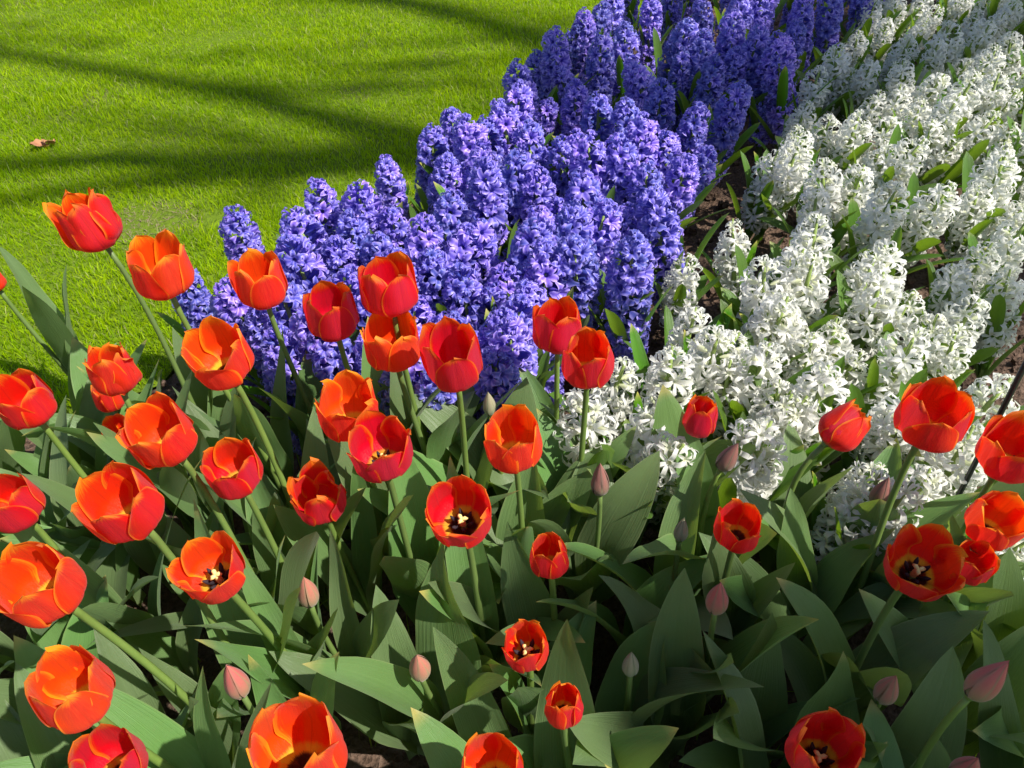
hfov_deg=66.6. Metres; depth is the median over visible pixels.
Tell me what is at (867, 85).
hyacinth
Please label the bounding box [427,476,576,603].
tulip plant
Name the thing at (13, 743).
tulip plant
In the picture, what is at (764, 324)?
hyacinth
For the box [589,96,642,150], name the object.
hyacinth
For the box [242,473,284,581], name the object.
tulip plant
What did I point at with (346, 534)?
tulip plant
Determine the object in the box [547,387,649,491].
hyacinth
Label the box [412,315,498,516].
tulip
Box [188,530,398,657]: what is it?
tulip
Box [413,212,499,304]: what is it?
hyacinth
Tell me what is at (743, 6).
hyacinth
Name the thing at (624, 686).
tulip
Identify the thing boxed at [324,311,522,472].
tulip
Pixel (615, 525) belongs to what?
tulip
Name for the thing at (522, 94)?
hyacinth
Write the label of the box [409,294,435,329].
hyacinth
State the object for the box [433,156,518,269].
hyacinth
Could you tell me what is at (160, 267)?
tulip
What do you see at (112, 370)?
tulip
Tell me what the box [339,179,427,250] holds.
hyacinth
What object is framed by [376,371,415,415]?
hyacinth
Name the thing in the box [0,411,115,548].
tulip plant
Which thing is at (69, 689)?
tulip
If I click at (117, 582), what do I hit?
tulip plant
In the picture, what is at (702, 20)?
hyacinth
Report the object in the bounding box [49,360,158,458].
tulip plant
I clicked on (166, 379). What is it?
ground
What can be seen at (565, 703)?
tulip
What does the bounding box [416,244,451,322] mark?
hyacinth
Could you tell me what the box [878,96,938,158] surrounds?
hyacinth
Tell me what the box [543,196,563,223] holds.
hyacinth
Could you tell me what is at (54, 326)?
tulip
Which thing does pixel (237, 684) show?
tulip
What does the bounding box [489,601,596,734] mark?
tulip
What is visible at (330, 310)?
tulip
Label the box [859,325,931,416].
hyacinth
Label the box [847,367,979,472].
hyacinth
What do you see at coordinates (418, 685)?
tulip
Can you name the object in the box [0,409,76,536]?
tulip plant
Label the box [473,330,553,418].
hyacinth
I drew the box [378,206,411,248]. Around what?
hyacinth
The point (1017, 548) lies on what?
hyacinth
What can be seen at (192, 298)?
hyacinth
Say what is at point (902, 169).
hyacinth
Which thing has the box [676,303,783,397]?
hyacinth
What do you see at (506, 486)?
tulip plant
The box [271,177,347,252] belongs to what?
hyacinth
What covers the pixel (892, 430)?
hyacinth
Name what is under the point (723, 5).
hyacinth
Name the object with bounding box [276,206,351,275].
hyacinth
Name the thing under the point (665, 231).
hyacinth
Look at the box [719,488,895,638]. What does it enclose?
tulip plant
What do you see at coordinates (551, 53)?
hyacinth
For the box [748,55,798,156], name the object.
hyacinth
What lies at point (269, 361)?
hyacinth
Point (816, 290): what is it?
hyacinth
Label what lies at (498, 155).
hyacinth
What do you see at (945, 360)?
hyacinth
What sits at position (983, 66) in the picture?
hyacinth
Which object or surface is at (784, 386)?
hyacinth
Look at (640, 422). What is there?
hyacinth
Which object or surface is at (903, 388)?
hyacinth
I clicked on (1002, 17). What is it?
hyacinth
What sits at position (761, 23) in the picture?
hyacinth
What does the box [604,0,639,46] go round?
hyacinth
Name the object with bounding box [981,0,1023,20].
hyacinth
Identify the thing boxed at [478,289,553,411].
hyacinth
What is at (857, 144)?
hyacinth
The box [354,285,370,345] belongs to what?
hyacinth
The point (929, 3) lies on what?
hyacinth
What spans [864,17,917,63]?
hyacinth
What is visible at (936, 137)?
hyacinth
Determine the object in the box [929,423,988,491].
hyacinth
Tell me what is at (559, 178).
hyacinth
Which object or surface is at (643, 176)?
hyacinth
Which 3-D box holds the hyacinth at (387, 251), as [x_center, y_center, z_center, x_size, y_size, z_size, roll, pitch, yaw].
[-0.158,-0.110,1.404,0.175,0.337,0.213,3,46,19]
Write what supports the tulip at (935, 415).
on the bed soil at (362, 752)
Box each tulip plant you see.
[0,389,51,522]
[0,396,94,538]
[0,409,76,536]
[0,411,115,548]
[0,418,28,479]
[0,531,145,606]
[0,539,90,671]
[0,542,120,634]
[0,575,109,724]
[0,629,165,767]
[0,660,14,672]
[0,700,68,767]
[5,409,120,486]
[14,636,192,734]
[14,663,194,767]
[19,342,116,470]
[22,337,146,435]
[25,576,158,667]
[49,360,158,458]
[68,336,83,414]
[93,505,259,641]
[95,471,159,599]
[108,546,240,699]
[128,369,161,403]
[145,497,223,603]
[173,387,255,446]
[175,689,196,728]
[206,388,241,446]
[234,443,338,544]
[241,536,284,598]
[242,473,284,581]
[252,419,350,551]
[269,585,424,760]
[357,434,492,546]
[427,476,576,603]
[428,514,584,662]
[433,627,544,767]
[457,391,474,411]
[461,424,512,489]
[490,447,600,590]
[537,554,723,694]
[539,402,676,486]
[570,568,739,767]
[587,436,721,563]
[679,651,888,767]
[699,532,893,705]
[713,613,859,760]
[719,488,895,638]
[859,589,1023,756]
[863,699,903,767]
[872,450,1023,623]
[874,742,886,767]
[946,548,1023,672]
[973,707,1023,767]
[978,619,1023,767]
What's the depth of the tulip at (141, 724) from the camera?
0.77 m
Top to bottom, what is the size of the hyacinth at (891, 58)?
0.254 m
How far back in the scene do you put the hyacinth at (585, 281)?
1.31 m
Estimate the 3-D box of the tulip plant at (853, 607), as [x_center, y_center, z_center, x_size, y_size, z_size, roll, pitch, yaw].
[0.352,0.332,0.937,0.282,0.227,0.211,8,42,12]
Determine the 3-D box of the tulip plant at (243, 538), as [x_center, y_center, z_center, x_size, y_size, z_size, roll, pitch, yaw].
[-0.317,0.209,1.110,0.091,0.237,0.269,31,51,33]
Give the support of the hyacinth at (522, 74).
on the bed soil at (362, 752)
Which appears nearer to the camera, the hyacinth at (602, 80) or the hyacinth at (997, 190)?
the hyacinth at (997, 190)
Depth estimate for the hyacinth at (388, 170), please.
1.69 m
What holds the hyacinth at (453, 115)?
on the bed soil at (362, 752)
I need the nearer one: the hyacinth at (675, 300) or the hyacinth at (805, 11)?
the hyacinth at (675, 300)
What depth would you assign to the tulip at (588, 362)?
1.00 m
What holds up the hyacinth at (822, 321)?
on the bed soil at (362, 752)
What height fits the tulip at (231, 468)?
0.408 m
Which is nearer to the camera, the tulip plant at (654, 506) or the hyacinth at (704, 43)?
the tulip plant at (654, 506)
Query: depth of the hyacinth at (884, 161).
1.74 m
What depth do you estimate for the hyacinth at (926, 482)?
1.00 m
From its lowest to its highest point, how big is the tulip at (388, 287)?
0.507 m
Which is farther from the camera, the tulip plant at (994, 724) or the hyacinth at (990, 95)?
the hyacinth at (990, 95)
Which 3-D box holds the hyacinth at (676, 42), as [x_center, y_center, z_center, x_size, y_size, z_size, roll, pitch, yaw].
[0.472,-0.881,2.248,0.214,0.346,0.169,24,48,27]
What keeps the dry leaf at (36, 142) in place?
on the lawn at (162, 214)
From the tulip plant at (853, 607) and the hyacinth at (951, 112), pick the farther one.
the hyacinth at (951, 112)
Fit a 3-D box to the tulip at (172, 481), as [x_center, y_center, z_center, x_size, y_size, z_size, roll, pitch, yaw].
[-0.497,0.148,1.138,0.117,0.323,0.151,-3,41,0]
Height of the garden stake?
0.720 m
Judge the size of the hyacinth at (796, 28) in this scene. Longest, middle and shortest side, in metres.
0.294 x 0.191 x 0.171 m
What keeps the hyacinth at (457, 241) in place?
on the bed soil at (362, 752)
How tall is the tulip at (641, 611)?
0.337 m
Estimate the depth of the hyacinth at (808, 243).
1.44 m
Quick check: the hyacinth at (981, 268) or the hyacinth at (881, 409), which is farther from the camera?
the hyacinth at (981, 268)
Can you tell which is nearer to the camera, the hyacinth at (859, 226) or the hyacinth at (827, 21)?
the hyacinth at (859, 226)
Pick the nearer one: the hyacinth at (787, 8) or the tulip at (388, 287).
the tulip at (388, 287)
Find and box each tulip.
[0,246,78,375]
[0,368,175,593]
[0,460,200,643]
[0,541,240,767]
[24,644,231,767]
[38,366,126,448]
[42,187,212,430]
[68,681,271,767]
[71,460,300,717]
[83,342,237,534]
[93,370,199,538]
[115,391,318,640]
[125,228,293,505]
[166,530,340,730]
[179,314,365,611]
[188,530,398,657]
[200,437,325,650]
[223,652,338,717]
[227,248,327,453]
[246,692,347,767]
[274,457,412,615]
[302,280,440,434]
[303,544,507,734]
[314,369,397,555]
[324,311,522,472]
[346,410,518,624]
[358,251,508,474]
[411,708,523,767]
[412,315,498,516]
[414,377,548,519]
[419,457,540,693]
[482,404,544,582]
[486,522,592,674]
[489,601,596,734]
[508,619,678,767]
[519,295,581,467]
[536,326,635,516]
[555,441,659,603]
[564,450,732,639]
[573,621,762,767]
[599,575,818,711]
[612,385,757,519]
[623,412,776,595]
[646,498,795,654]
[703,631,865,767]
[739,375,979,640]
[758,398,871,573]
[762,619,916,767]
[776,523,988,723]
[863,646,1009,767]
[896,410,1023,554]
[908,539,1000,666]
[910,740,979,767]
[947,490,1023,631]
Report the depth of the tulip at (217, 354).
0.88 m
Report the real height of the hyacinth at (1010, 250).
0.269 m
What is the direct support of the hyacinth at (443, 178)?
on the bed soil at (362, 752)
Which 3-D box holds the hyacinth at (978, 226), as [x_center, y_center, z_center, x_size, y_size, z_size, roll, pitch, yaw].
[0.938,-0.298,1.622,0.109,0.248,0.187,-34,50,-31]
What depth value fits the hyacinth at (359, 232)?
1.46 m
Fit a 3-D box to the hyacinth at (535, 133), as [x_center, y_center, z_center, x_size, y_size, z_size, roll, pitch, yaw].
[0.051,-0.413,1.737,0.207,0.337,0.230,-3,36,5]
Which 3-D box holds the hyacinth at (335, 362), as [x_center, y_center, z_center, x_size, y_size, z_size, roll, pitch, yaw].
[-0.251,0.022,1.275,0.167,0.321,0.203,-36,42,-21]
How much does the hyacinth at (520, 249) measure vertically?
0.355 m
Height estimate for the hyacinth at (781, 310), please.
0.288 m
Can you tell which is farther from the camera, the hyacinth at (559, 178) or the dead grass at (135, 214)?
the dead grass at (135, 214)
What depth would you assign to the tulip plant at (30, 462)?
1.19 m
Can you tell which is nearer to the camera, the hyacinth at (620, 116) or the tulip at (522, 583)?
the tulip at (522, 583)
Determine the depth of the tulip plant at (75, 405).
1.33 m
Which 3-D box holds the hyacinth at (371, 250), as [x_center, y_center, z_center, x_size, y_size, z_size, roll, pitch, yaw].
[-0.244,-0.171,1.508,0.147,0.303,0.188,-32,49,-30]
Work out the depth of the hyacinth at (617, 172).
1.59 m
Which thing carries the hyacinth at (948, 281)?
on the bed soil at (362, 752)
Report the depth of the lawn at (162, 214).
2.55 m
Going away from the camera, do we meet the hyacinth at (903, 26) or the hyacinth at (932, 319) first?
the hyacinth at (932, 319)
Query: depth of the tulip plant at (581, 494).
1.07 m
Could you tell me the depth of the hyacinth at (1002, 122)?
1.99 m
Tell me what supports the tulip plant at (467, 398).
on the bed soil at (362, 752)
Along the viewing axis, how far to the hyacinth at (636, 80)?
1.96 m
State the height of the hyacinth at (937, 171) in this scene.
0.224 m
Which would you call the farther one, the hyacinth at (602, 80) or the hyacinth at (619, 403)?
the hyacinth at (602, 80)
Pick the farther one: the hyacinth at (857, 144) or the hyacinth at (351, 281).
the hyacinth at (857, 144)
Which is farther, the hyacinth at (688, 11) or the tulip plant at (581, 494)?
the hyacinth at (688, 11)
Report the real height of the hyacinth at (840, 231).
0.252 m
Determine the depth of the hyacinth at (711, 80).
2.04 m
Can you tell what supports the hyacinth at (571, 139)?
on the bed soil at (362, 752)
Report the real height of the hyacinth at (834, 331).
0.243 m
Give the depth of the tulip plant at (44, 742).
0.83 m
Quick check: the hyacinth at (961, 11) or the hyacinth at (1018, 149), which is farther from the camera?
the hyacinth at (961, 11)
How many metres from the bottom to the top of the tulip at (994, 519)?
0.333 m
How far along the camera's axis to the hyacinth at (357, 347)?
1.19 m
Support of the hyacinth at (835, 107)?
on the bed soil at (362, 752)
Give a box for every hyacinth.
[157,268,220,356]
[209,274,278,401]
[217,204,283,280]
[229,274,368,397]
[242,309,290,418]
[247,324,302,456]
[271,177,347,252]
[274,228,341,293]
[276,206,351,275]
[278,269,307,312]
[287,302,356,376]
[302,331,359,410]
[320,234,360,278]
[329,263,360,300]
[335,208,369,286]
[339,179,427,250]
[352,335,362,374]
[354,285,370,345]
[359,226,411,267]
[363,154,408,241]
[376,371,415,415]
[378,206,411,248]
[381,247,427,324]
[403,211,490,261]
[406,151,464,218]
[408,122,450,216]
[408,330,497,439]
[409,187,470,248]
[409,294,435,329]
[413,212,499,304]
[414,369,488,436]
[415,248,464,320]
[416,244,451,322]
[419,112,508,183]
[425,222,500,316]
[426,145,497,215]
[430,310,467,323]
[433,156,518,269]
[438,259,489,329]
[439,106,465,184]
[454,309,542,440]
[465,212,559,291]
[465,306,550,389]
[466,281,508,329]
[472,343,569,423]
[473,194,509,255]
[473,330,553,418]
[476,114,504,169]
[478,148,535,235]
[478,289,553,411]
[481,261,521,323]
[488,98,536,166]
[498,79,553,152]
[501,205,553,264]
[502,57,556,127]
[505,164,556,231]
[506,238,594,386]
[510,278,573,405]
[511,118,563,195]
[523,48,546,109]
[532,97,560,162]
[538,25,597,141]
[542,78,589,143]
[543,134,574,211]
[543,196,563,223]
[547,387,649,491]
[549,356,645,441]
[550,65,605,123]
[550,128,614,193]
[551,232,654,330]
[552,90,614,182]
[553,198,621,326]
[559,7,605,89]
[560,129,655,203]
[564,24,586,76]
[564,168,614,226]
[573,0,624,49]
[581,30,624,130]
[581,198,658,320]
[585,229,672,390]
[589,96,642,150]
[601,388,683,530]
[601,391,711,549]
[603,132,675,263]
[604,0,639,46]
[604,201,638,266]
[608,20,640,126]
[615,77,712,151]
[620,111,663,190]
[620,324,727,418]
[621,59,697,152]
[623,0,661,48]
[623,306,721,388]
[625,160,704,264]
[630,0,672,90]
[634,186,729,331]
[644,46,691,131]
[649,101,729,180]
[651,128,718,189]
[653,17,698,91]
[653,252,723,334]
[658,153,716,245]
[660,0,692,62]
[663,324,785,404]
[664,28,719,151]
[667,144,728,228]
[673,330,817,435]
[673,357,754,442]
[675,53,738,151]
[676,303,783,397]
[682,0,712,25]
[691,0,716,52]
[699,412,822,517]
[700,218,784,301]
[700,299,797,388]
[702,0,754,54]
[704,79,759,187]
[705,46,747,147]
[713,0,735,34]
[713,390,821,465]
[715,8,746,76]
[717,416,816,539]
[721,254,839,329]
[723,24,769,121]
[723,244,836,313]
[725,377,801,467]
[726,149,802,243]
[733,292,833,385]
[739,273,837,376]
[743,393,862,474]
[744,212,870,314]
[745,0,786,40]
[747,18,776,79]
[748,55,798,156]
[749,355,873,481]
[750,29,841,149]
[751,139,827,244]
[752,100,818,165]
[758,157,857,273]
[758,250,847,326]
[761,0,787,36]
[764,332,884,408]
[768,467,895,564]
[772,186,859,269]
[775,113,847,173]
[779,0,818,36]
[779,0,841,91]
[780,0,860,79]
[780,124,842,211]
[782,17,826,87]
[788,313,877,385]
[790,65,843,130]
[796,42,859,135]
[799,334,885,409]
[801,477,924,577]
[805,67,857,127]
[805,269,949,370]
[806,109,879,199]
[809,249,924,339]
[812,460,887,543]
[814,30,873,88]
[816,163,896,256]
[819,0,848,23]
[822,226,950,316]
[830,0,893,50]
[832,115,907,169]
[835,454,973,555]
[837,57,882,132]
[837,88,886,168]
[839,143,919,243]
[840,180,943,277]
[841,395,911,479]
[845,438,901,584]
[846,0,901,53]
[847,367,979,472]
[852,123,936,206]
[856,34,925,107]
[859,285,945,394]
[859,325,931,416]
[862,381,968,464]
[863,83,919,148]
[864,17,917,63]
[864,313,973,398]
[872,0,917,47]
[876,0,931,63]
[877,58,930,109]
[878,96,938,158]
[880,18,931,70]
[881,69,951,136]
[890,172,969,275]
[891,93,997,159]
[891,131,963,208]
[893,0,942,51]
[899,37,971,95]
[900,119,973,210]
[907,263,1002,326]
[910,4,944,49]
[910,294,998,370]
[911,0,937,16]
[911,420,997,515]
[914,20,972,113]
[919,110,1004,210]
[919,323,1007,401]
[922,69,994,133]
[926,241,1001,330]
[928,182,1017,273]
[929,58,974,116]
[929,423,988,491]
[933,0,965,32]
[936,0,988,43]
[937,200,1023,279]
[942,150,1021,247]
[947,42,1020,103]
[950,8,985,57]
[953,12,1020,46]
[956,71,1023,142]
[957,18,1020,77]
[958,121,1023,173]
[961,142,1022,215]
[963,373,1023,433]
[965,504,1023,630]
[968,212,1023,294]
[970,0,997,25]
[971,266,1023,389]
[974,66,1023,116]
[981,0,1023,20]
[982,87,1023,135]
[983,31,1023,93]
[986,0,1023,56]
[989,116,1023,216]
[991,109,1023,175]
[1002,1,1023,51]
[1005,50,1023,142]
[1005,181,1023,229]
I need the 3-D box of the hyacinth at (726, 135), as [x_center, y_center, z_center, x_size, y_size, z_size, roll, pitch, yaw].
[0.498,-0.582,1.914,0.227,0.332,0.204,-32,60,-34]
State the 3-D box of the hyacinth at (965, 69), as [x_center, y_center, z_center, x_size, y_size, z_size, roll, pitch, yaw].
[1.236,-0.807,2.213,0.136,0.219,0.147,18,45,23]
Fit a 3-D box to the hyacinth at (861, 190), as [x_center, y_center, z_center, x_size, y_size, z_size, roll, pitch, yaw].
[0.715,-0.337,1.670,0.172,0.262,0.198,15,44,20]
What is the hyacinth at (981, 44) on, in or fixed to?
on the bed soil at (362, 752)
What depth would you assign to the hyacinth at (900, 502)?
0.98 m
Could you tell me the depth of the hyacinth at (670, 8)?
2.63 m
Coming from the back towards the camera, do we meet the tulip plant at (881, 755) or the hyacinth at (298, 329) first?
the hyacinth at (298, 329)
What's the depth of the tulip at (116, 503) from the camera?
0.73 m
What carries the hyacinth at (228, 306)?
on the bed soil at (362, 752)
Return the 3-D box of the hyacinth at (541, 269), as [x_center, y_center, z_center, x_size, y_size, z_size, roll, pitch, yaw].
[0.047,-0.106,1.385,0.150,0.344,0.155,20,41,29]
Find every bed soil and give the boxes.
[0,0,1023,767]
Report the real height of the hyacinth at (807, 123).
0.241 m
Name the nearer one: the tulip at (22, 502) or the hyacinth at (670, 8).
the tulip at (22, 502)
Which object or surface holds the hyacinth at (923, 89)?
on the bed soil at (362, 752)
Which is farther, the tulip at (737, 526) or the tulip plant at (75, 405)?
the tulip plant at (75, 405)
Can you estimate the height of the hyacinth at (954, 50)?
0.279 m
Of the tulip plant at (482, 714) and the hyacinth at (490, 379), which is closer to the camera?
the tulip plant at (482, 714)
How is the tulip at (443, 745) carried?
on the bed soil at (362, 752)
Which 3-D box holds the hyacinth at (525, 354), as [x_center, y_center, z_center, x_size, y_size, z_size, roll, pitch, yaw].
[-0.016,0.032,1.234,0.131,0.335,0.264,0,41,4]
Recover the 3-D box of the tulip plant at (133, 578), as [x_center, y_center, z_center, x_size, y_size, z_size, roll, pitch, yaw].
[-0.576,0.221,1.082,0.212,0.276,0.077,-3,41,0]
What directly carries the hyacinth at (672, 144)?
on the bed soil at (362, 752)
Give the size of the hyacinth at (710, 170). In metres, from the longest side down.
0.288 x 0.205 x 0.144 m
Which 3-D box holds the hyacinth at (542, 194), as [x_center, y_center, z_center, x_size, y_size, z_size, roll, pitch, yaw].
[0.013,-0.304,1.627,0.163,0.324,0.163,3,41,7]
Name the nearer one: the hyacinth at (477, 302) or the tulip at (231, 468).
the tulip at (231, 468)
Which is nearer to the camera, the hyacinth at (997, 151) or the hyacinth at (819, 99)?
the hyacinth at (997, 151)
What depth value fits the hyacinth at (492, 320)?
1.19 m
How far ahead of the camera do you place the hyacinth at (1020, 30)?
2.51 m
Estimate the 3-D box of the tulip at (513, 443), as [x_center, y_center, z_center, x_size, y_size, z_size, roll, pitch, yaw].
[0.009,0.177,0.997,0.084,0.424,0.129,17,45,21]
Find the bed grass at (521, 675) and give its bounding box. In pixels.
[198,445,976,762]
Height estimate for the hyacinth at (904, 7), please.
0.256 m
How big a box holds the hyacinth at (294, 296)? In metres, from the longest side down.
0.357 x 0.255 x 0.178 m
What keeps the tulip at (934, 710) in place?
on the bed soil at (362, 752)
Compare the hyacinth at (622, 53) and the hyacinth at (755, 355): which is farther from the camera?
the hyacinth at (622, 53)
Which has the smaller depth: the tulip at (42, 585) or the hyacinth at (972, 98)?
the tulip at (42, 585)
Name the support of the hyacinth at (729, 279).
on the bed soil at (362, 752)
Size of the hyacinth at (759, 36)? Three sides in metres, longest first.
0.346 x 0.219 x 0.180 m
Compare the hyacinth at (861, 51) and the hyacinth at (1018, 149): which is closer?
the hyacinth at (1018, 149)
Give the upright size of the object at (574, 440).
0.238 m
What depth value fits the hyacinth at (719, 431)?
1.19 m
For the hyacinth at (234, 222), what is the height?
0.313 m
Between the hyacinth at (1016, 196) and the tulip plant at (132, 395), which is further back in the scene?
the hyacinth at (1016, 196)
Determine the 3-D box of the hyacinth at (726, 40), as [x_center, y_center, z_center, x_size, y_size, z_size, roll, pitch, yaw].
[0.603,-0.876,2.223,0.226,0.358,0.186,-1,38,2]
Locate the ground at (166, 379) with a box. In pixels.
[138,198,415,393]
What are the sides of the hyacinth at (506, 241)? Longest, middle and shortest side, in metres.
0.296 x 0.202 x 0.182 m
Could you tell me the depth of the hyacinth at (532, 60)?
2.13 m
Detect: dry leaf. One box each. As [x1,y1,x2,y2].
[29,139,49,147]
[41,139,54,144]
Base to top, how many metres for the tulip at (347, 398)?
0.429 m
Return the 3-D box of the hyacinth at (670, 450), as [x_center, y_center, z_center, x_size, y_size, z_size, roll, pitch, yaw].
[0.225,0.169,1.113,0.195,0.273,0.208,15,44,20]
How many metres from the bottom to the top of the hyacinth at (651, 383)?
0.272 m
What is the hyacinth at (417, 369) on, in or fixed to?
on the bed soil at (362, 752)
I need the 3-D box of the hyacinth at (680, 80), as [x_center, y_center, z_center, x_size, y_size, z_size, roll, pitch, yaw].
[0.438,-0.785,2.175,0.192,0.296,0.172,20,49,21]
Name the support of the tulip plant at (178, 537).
on the bed soil at (362, 752)
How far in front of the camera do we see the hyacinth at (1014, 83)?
2.06 m
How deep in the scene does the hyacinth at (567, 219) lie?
1.36 m
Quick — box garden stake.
[956,360,1023,494]
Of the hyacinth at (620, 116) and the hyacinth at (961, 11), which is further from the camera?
the hyacinth at (961, 11)
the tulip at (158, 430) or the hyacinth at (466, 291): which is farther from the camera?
the hyacinth at (466, 291)
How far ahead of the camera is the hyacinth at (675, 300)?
1.47 m
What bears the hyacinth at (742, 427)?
on the bed soil at (362, 752)
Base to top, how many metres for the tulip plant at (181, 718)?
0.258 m
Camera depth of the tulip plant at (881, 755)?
0.76 m
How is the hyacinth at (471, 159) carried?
on the bed soil at (362, 752)
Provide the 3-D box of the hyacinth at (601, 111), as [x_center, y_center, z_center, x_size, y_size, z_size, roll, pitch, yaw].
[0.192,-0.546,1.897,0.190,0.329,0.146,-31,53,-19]
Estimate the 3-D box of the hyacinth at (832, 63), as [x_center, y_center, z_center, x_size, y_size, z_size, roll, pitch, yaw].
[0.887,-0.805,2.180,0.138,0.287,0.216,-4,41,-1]
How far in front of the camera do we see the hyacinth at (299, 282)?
1.36 m
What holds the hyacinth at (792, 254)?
on the bed soil at (362, 752)
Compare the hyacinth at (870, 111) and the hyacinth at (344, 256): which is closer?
the hyacinth at (344, 256)
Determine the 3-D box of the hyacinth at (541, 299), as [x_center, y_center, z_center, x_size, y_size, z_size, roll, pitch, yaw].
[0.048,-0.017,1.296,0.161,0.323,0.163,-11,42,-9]
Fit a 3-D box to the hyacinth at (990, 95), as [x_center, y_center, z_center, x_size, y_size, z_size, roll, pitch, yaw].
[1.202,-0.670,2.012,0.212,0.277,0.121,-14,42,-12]
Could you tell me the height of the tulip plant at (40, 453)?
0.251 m
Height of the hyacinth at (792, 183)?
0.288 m
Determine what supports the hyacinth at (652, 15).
on the bed soil at (362, 752)
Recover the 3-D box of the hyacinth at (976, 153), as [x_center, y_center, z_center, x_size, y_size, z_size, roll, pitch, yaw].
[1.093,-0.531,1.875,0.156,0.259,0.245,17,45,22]
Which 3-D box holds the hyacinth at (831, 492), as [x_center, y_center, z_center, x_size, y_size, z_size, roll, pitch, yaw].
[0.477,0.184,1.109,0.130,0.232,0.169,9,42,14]
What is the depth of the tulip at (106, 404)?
1.11 m
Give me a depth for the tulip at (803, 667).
0.88 m
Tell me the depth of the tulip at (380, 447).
0.95 m
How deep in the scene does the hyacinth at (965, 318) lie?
1.28 m
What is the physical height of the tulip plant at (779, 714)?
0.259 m
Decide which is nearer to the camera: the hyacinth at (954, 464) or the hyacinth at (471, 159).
the hyacinth at (954, 464)
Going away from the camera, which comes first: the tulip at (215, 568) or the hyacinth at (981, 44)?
the tulip at (215, 568)
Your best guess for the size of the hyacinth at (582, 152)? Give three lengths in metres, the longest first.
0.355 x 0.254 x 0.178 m
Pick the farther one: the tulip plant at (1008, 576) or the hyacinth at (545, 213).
the hyacinth at (545, 213)
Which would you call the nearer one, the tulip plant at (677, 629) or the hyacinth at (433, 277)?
the tulip plant at (677, 629)
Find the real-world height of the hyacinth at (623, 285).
0.354 m
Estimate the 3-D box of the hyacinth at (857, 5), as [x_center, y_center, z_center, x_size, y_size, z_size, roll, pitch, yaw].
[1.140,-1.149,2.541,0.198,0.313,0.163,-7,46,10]
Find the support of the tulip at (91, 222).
on the bed soil at (362, 752)
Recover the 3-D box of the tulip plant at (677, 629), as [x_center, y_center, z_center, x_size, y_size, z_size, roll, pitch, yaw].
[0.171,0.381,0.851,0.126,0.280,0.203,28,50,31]
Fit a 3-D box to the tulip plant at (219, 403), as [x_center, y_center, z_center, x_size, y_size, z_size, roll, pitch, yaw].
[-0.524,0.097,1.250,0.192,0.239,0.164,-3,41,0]
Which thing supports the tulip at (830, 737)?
on the bed soil at (362, 752)
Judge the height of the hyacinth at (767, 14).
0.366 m
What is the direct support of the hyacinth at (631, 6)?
on the bed soil at (362, 752)
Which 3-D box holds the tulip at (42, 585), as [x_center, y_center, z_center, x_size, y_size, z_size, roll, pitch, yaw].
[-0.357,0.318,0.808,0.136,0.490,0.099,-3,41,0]
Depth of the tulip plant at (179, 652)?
0.99 m
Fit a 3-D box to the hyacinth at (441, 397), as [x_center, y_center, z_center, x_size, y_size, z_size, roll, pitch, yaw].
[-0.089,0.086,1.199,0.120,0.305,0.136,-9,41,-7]
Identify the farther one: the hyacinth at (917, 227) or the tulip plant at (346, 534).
the hyacinth at (917, 227)
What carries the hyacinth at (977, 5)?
on the bed soil at (362, 752)
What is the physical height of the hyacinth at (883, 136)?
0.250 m
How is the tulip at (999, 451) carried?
on the bed soil at (362, 752)
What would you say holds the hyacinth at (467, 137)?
on the bed soil at (362, 752)
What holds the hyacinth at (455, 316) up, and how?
on the bed soil at (362, 752)
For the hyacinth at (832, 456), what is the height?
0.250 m
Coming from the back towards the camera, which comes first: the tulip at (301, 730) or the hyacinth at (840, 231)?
the hyacinth at (840, 231)
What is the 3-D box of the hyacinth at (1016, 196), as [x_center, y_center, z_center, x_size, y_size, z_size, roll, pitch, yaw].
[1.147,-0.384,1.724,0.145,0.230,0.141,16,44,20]
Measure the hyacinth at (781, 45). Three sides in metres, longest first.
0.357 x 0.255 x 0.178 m
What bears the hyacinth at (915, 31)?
on the bed soil at (362, 752)
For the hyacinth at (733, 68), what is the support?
on the bed soil at (362, 752)
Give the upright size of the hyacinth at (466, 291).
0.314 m
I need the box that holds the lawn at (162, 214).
[0,0,642,413]
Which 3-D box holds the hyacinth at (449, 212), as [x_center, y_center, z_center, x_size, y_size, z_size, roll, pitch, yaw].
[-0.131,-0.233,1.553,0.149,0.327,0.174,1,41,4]
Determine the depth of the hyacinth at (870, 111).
1.99 m
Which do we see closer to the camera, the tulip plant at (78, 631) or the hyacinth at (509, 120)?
the tulip plant at (78, 631)
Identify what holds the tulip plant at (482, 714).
on the bed soil at (362, 752)
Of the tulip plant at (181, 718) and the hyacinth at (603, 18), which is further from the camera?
the hyacinth at (603, 18)
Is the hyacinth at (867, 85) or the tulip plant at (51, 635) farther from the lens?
the hyacinth at (867, 85)
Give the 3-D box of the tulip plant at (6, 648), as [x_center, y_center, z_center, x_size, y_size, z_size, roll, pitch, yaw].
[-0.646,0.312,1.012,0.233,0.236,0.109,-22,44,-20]
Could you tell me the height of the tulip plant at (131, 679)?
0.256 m
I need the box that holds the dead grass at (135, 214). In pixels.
[112,199,204,249]

